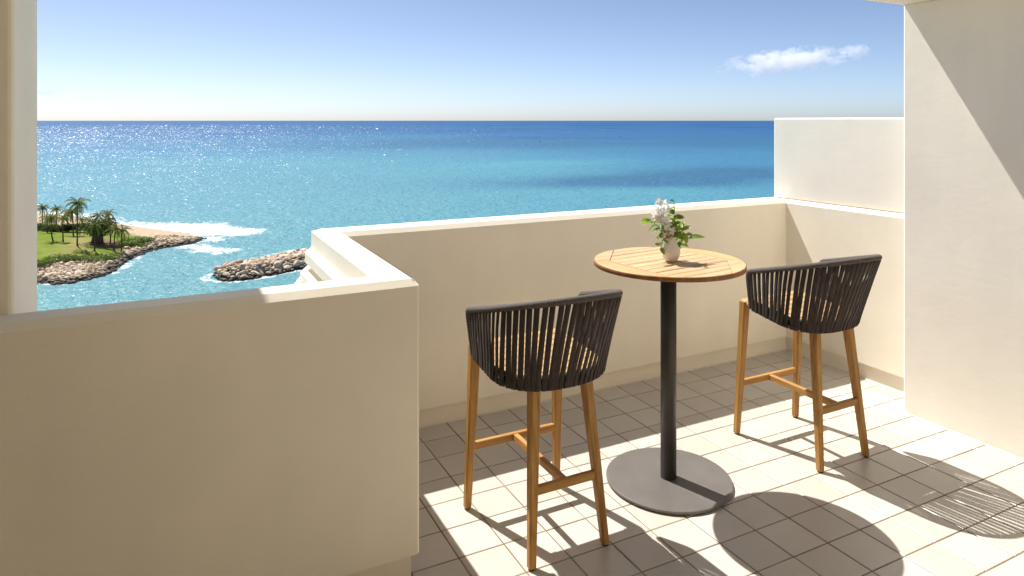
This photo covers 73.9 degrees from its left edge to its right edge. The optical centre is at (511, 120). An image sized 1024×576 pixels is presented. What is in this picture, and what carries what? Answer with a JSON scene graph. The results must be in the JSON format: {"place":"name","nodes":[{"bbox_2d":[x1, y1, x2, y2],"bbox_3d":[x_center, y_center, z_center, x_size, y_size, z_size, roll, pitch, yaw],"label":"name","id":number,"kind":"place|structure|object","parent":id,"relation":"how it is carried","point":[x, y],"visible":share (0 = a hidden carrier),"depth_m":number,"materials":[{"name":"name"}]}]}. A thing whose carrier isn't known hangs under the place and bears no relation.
{"place":"outdoors","nodes":[
{"label":"outdoors","id":0,"kind":"place"},
{"bbox_2d":[37,213,193,282],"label":"headland","id":1,"kind":"structure","parent":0,"point":[47,246],"depth_m":184.92,"materials":[{"name":"green plant"}]},
{"bbox_2d":[37,203,49,221],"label":"coconut palm","id":2,"kind":"object","parent":1,"relation":"on","point":[42,207],"visible":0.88,"depth_m":211.01,"materials":[{"name":"green plant"}]},
{"bbox_2d":[37,214,53,232],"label":"coconut palm","id":3,"kind":"object","parent":1,"relation":"on","point":[45,221],"visible":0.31,"depth_m":198.01,"materials":[{"name":"green plant"}]},
{"bbox_2d":[37,258,58,266],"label":"shrub","id":4,"kind":"object","parent":1,"relation":"on","point":[45,262],"visible":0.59,"depth_m":157.31,"materials":[{"name":"green plant"}]},
{"bbox_2d":[39,213,60,240],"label":"coconut palm","id":5,"kind":"object","parent":1,"relation":"on","point":[50,219],"visible":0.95,"depth_m":183.31,"materials":[{"name":"green plant"}]},
{"bbox_2d":[37,254,75,265],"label":"shrub","id":6,"kind":"object","parent":1,"relation":"on","point":[57,256],"visible":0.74,"depth_m":159.52,"materials":[{"name":"green plant"}]},
{"bbox_2d":[49,204,64,220],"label":"coconut palm","id":7,"kind":"object","parent":1,"relation":"on","point":[56,209],"visible":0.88,"depth_m":216.91,"materials":[{"name":"green plant"}]},
{"bbox_2d":[42,254,75,261],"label":"shrub","id":8,"kind":"object","parent":1,"relation":"on","point":[66,259],"visible":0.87,"depth_m":160.54,"materials":[{"name":"green plant"}]},
{"bbox_2d":[54,213,71,241],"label":"coconut palm","id":9,"kind":"object","parent":1,"relation":"on","point":[63,219],"visible":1,"depth_m":182.55,"materials":[{"name":"green plant"}]},
{"bbox_2d":[57,211,74,231],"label":"coconut palm","id":10,"kind":"object","parent":1,"relation":"on","point":[68,217],"visible":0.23,"depth_m":204.53,"materials":[{"name":"green plant"}]},
{"bbox_2d":[37,222,103,231],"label":"hedge row","id":11,"kind":"object","parent":1,"relation":"on","point":[41,227],"visible":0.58,"depth_m":202.94,"materials":[{"name":"green plant"}]},
{"bbox_2d":[61,207,83,235],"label":"coconut palm","id":12,"kind":"object","parent":1,"relation":"on","point":[71,213],"visible":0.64,"depth_m":195.33,"materials":[{"name":"green plant"}]},
{"bbox_2d":[66,255,86,261],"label":"shrub","id":13,"kind":"object","parent":1,"relation":"on","point":[74,258],"visible":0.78,"depth_m":161.63,"materials":[{"name":"green plant"}]},
{"bbox_2d":[64,197,90,245],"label":"coconut palm","id":14,"kind":"object","parent":1,"relation":"on","point":[79,203],"visible":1,"depth_m":176.78,"materials":[{"name":"green plant"}]},
{"bbox_2d":[72,251,96,261],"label":"shrub","id":15,"kind":"object","parent":1,"relation":"on","point":[88,256],"visible":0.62,"depth_m":164.39,"materials":[{"name":"green plant"}]},
{"bbox_2d":[78,255,107,260],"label":"shrub","id":16,"kind":"object","parent":1,"relation":"on","point":[103,256],"visible":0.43,"depth_m":167.63,"materials":[{"name":"green plant"}]},
{"bbox_2d":[74,214,115,243],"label":"spreading tree","id":17,"kind":"object","parent":1,"relation":"on","point":[99,239],"visible":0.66,"depth_m":182.78,"materials":[{"name":"green plant"}]},
{"bbox_2d":[84,221,105,250],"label":"coconut palm","id":18,"kind":"object","parent":1,"relation":"on","point":[94,225],"visible":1,"depth_m":175.21,"materials":[{"name":"green plant"}]},
{"bbox_2d":[88,212,104,219],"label":"coconut palm","id":19,"kind":"object","parent":1,"relation":"on","point":[94,214],"visible":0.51,"depth_m":215.71,"materials":[{"name":"green plant"}]},
{"bbox_2d":[87,254,115,261],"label":"shrub","id":20,"kind":"object","parent":1,"relation":"on","point":[99,259],"visible":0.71,"depth_m":166.85,"materials":[{"name":"green plant"}]},
{"bbox_2d":[99,209,117,220],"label":"coconut palm","id":21,"kind":"object","parent":1,"relation":"on","point":[108,214],"visible":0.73,"depth_m":219.00,"materials":[{"name":"green plant"}]},
{"bbox_2d":[104,221,118,242],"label":"coconut palm","id":22,"kind":"object","parent":1,"relation":"on","point":[113,223],"visible":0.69,"depth_m":185.15,"materials":[{"name":"green plant"}]},
{"bbox_2d":[103,223,125,250],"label":"coconut palm","id":23,"kind":"object","parent":1,"relation":"on","point":[113,228],"visible":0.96,"depth_m":180.02,"materials":[{"name":"green plant"}]},
{"bbox_2d":[110,252,123,256],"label":"shrub","id":24,"kind":"object","parent":1,"relation":"on","point":[118,254],"visible":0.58,"depth_m":174.84,"materials":[{"name":"green plant"}]},
{"bbox_2d":[37,234,206,284],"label":"rock revetment","id":25,"kind":"object","parent":1,"relation":"on","point":[76,271],"visible":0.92,"depth_m":160.43,"materials":[{"name":"grey stone"}]},
{"bbox_2d":[114,224,133,251],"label":"coconut palm","id":26,"kind":"object","parent":1,"relation":"on","point":[124,229],"visible":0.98,"depth_m":180.04,"materials":[{"name":"green plant"}]},
{"bbox_2d":[115,238,135,245],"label":"shrub","id":27,"kind":"object","parent":1,"relation":"on","point":[128,242],"visible":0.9,"depth_m":185.58,"materials":[{"name":"green plant"}]},
{"bbox_2d":[118,236,153,241],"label":"shrub","id":28,"kind":"object","parent":1,"relation":"on","point":[137,237],"visible":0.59,"depth_m":192.02,"materials":[{"name":"green plant"}]},
{"bbox_2d":[131,237,155,244],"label":"shrub","id":29,"kind":"object","parent":1,"relation":"on","point":[145,239],"visible":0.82,"depth_m":191.59,"materials":[{"name":"green plant"}]},
{"bbox_2d":[37,121,774,310],"bbox_3d":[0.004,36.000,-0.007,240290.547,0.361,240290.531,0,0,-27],"label":"water","id":30,"kind":"structure","parent":0,"point":[738,168],"depth_m":436.84,"materials":[{"name":"blue liquid"}]},
{"bbox_2d":[212,247,309,281],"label":"rock breakwater","id":31,"kind":"object","parent":30,"relation":"in","point":[269,265],"visible":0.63,"depth_m":159.28,"materials":[{"name":"grey stone"}]},
{"bbox_2d":[37,124,772,310],"bbox_3d":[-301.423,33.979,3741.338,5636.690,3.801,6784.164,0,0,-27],"label":"wavelets","id":32,"kind":"object","parent":30,"relation":"on","point":[286,169],"visible":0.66,"depth_m":675.04,"materials":[{"name":"blue liquid"}]},
{"bbox_2d":[37,0,903,120],"label":"sky","id":33,"kind":"structure","parent":0,"point":[98,60],"materials":[{"name":"blue"}]},
{"bbox_2d":[411,350,1023,575],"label":"floor","id":34,"kind":"structure","parent":0,"point":[910,495],"depth_m":3.17,"materials":[{"name":"tile"}]},
{"bbox_2d":[0,197,903,575],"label":"parapet wall","id":35,"kind":"structure","parent":34,"relation":"on","point":[270,431],"depth_m":2.43,"materials":[{"name":"paint"}]},
{"bbox_2d":[0,0,36,314],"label":"column","id":36,"kind":"structure","parent":35,"relation":"on","point":[18,156],"depth_m":2.20,"materials":[{"name":"paint"}]},
{"bbox_2d":[774,118,903,212],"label":"screen wall","id":37,"kind":"structure","parent":35,"relation":"on","point":[855,162],"depth_m":4.79,"materials":[{"name":"white paint"}]},
{"bbox_2d":[463,289,622,570],"bbox_3d":[0.144,1.211,2.902,0.600,1.076,0.645,0,0,-27],"label":"bar stool","id":38,"kind":"object","parent":34,"relation":"on","point":[534,363],"visible":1,"depth_m":2.72,"materials":[{"name":"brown wood"}]},
{"bbox_2d":[594,247,746,514],"bbox_3d":[0.760,1.214,3.308,0.720,1.070,0.720,0,0,-33],"label":"bar table","id":39,"kind":"object","parent":34,"relation":"on","point":[667,476],"visible":0.94,"depth_m":3.27,"materials":[{"name":"teak"},{"name":"powder-coated metal"}]},
{"bbox_2d":[662,237,679,261],"bbox_3d":[0.768,0.620,3.292,0.090,0.116,0.090,0,0,-27],"label":"vase","id":40,"kind":"object","parent":39,"relation":"on","point":[672,250],"visible":0.89,"depth_m":3.26,"materials":[{"name":"ceramic"}]},
{"bbox_2d":[640,218,666,238],"bbox_3d":[0.693,0.554,3.298,0.152,0.184,0.095,0,0,-3],"label":"leafy sprig","id":41,"kind":"object","parent":40,"relation":"in","point":[645,220],"visible":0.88,"depth_m":3.29,"materials":[{"name":"green plant"}]},
{"bbox_2d":[651,206,670,229],"bbox_3d":[0.718,0.530,3.277,0.099,0.233,0.051,0,0,7],"label":"flower spray","id":42,"kind":"object","parent":40,"relation":"in","point":[657,218],"visible":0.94,"depth_m":3.27,"materials":[{"name":"white plant"}]},
{"bbox_2d":[654,230,667,254],"bbox_3d":[0.723,0.587,3.279,0.083,0.118,0.055,0,0,17],"label":"leafy sprig","id":43,"kind":"object","parent":40,"relation":"in","point":[662,249],"visible":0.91,"depth_m":3.28,"materials":[{"name":"green plant"}]},
{"bbox_2d":[655,197,675,233],"bbox_3d":[0.738,0.508,3.293,0.102,0.277,0.076,0,0,1],"label":"flower spray","id":44,"kind":"object","parent":40,"relation":"in","point":[666,210],"visible":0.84,"depth_m":3.27,"materials":[{"name":"white plant"}]},
{"bbox_2d":[662,232,673,239],"bbox_3d":[0.750,0.590,3.276,0.071,0.112,0.046,0,0,-27],"label":"flower spray","id":45,"kind":"object","parent":40,"relation":"in","point":[665,234],"visible":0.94,"depth_m":3.27,"materials":[{"name":"pink"}]},
{"bbox_2d":[662,216,683,238],"bbox_3d":[0.777,0.552,3.286,0.114,0.187,0.081,0,0,2],"label":"leafy sprig","id":46,"kind":"object","parent":40,"relation":"in","point":[676,222],"visible":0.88,"depth_m":3.28,"materials":[{"name":"green plant"}]},
{"bbox_2d":[669,199,684,227],"bbox_3d":[0.776,0.513,3.302,0.090,0.267,0.078,0,0,-33],"label":"leafy sprig","id":47,"kind":"object","parent":40,"relation":"in","point":[672,211],"visible":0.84,"depth_m":3.29,"materials":[{"name":"green plant"}]},
{"bbox_2d":[676,231,687,248],"bbox_3d":[0.806,0.591,3.302,0.081,0.110,0.069,0,0,42],"label":"leafy sprig","id":48,"kind":"object","parent":40,"relation":"in","point":[679,243],"visible":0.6,"depth_m":3.30,"materials":[{"name":"green plant"}]},
{"bbox_2d":[670,221,704,244],"bbox_3d":[0.845,0.566,3.280,0.170,0.160,0.076,0,0,-2],"label":"leafy sprig","id":49,"kind":"object","parent":40,"relation":"in","point":[680,235],"visible":0.92,"depth_m":3.28,"materials":[{"name":"green plant"}]},
{"bbox_2d":[733,254,881,472],"bbox_3d":[1.601,1.211,3.638,0.600,1.076,0.645,0,0,-27],"label":"bar stool","id":50,"kind":"object","parent":34,"relation":"on","point":[837,303],"visible":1,"depth_m":3.47,"materials":[{"name":"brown wood"}]},
{"bbox_2d":[902,0,1023,459],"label":"side wall","id":51,"kind":"structure","parent":34,"relation":"on","point":[963,217],"depth_m":3.77,"materials":[{"name":"white paint"}]},
{"bbox_2d":[866,0,934,4],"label":"ceiling","id":52,"kind":"structure","parent":0,"point":[904,2],"depth_m":3.97,"materials":[{"name":"paint"}]}
]}

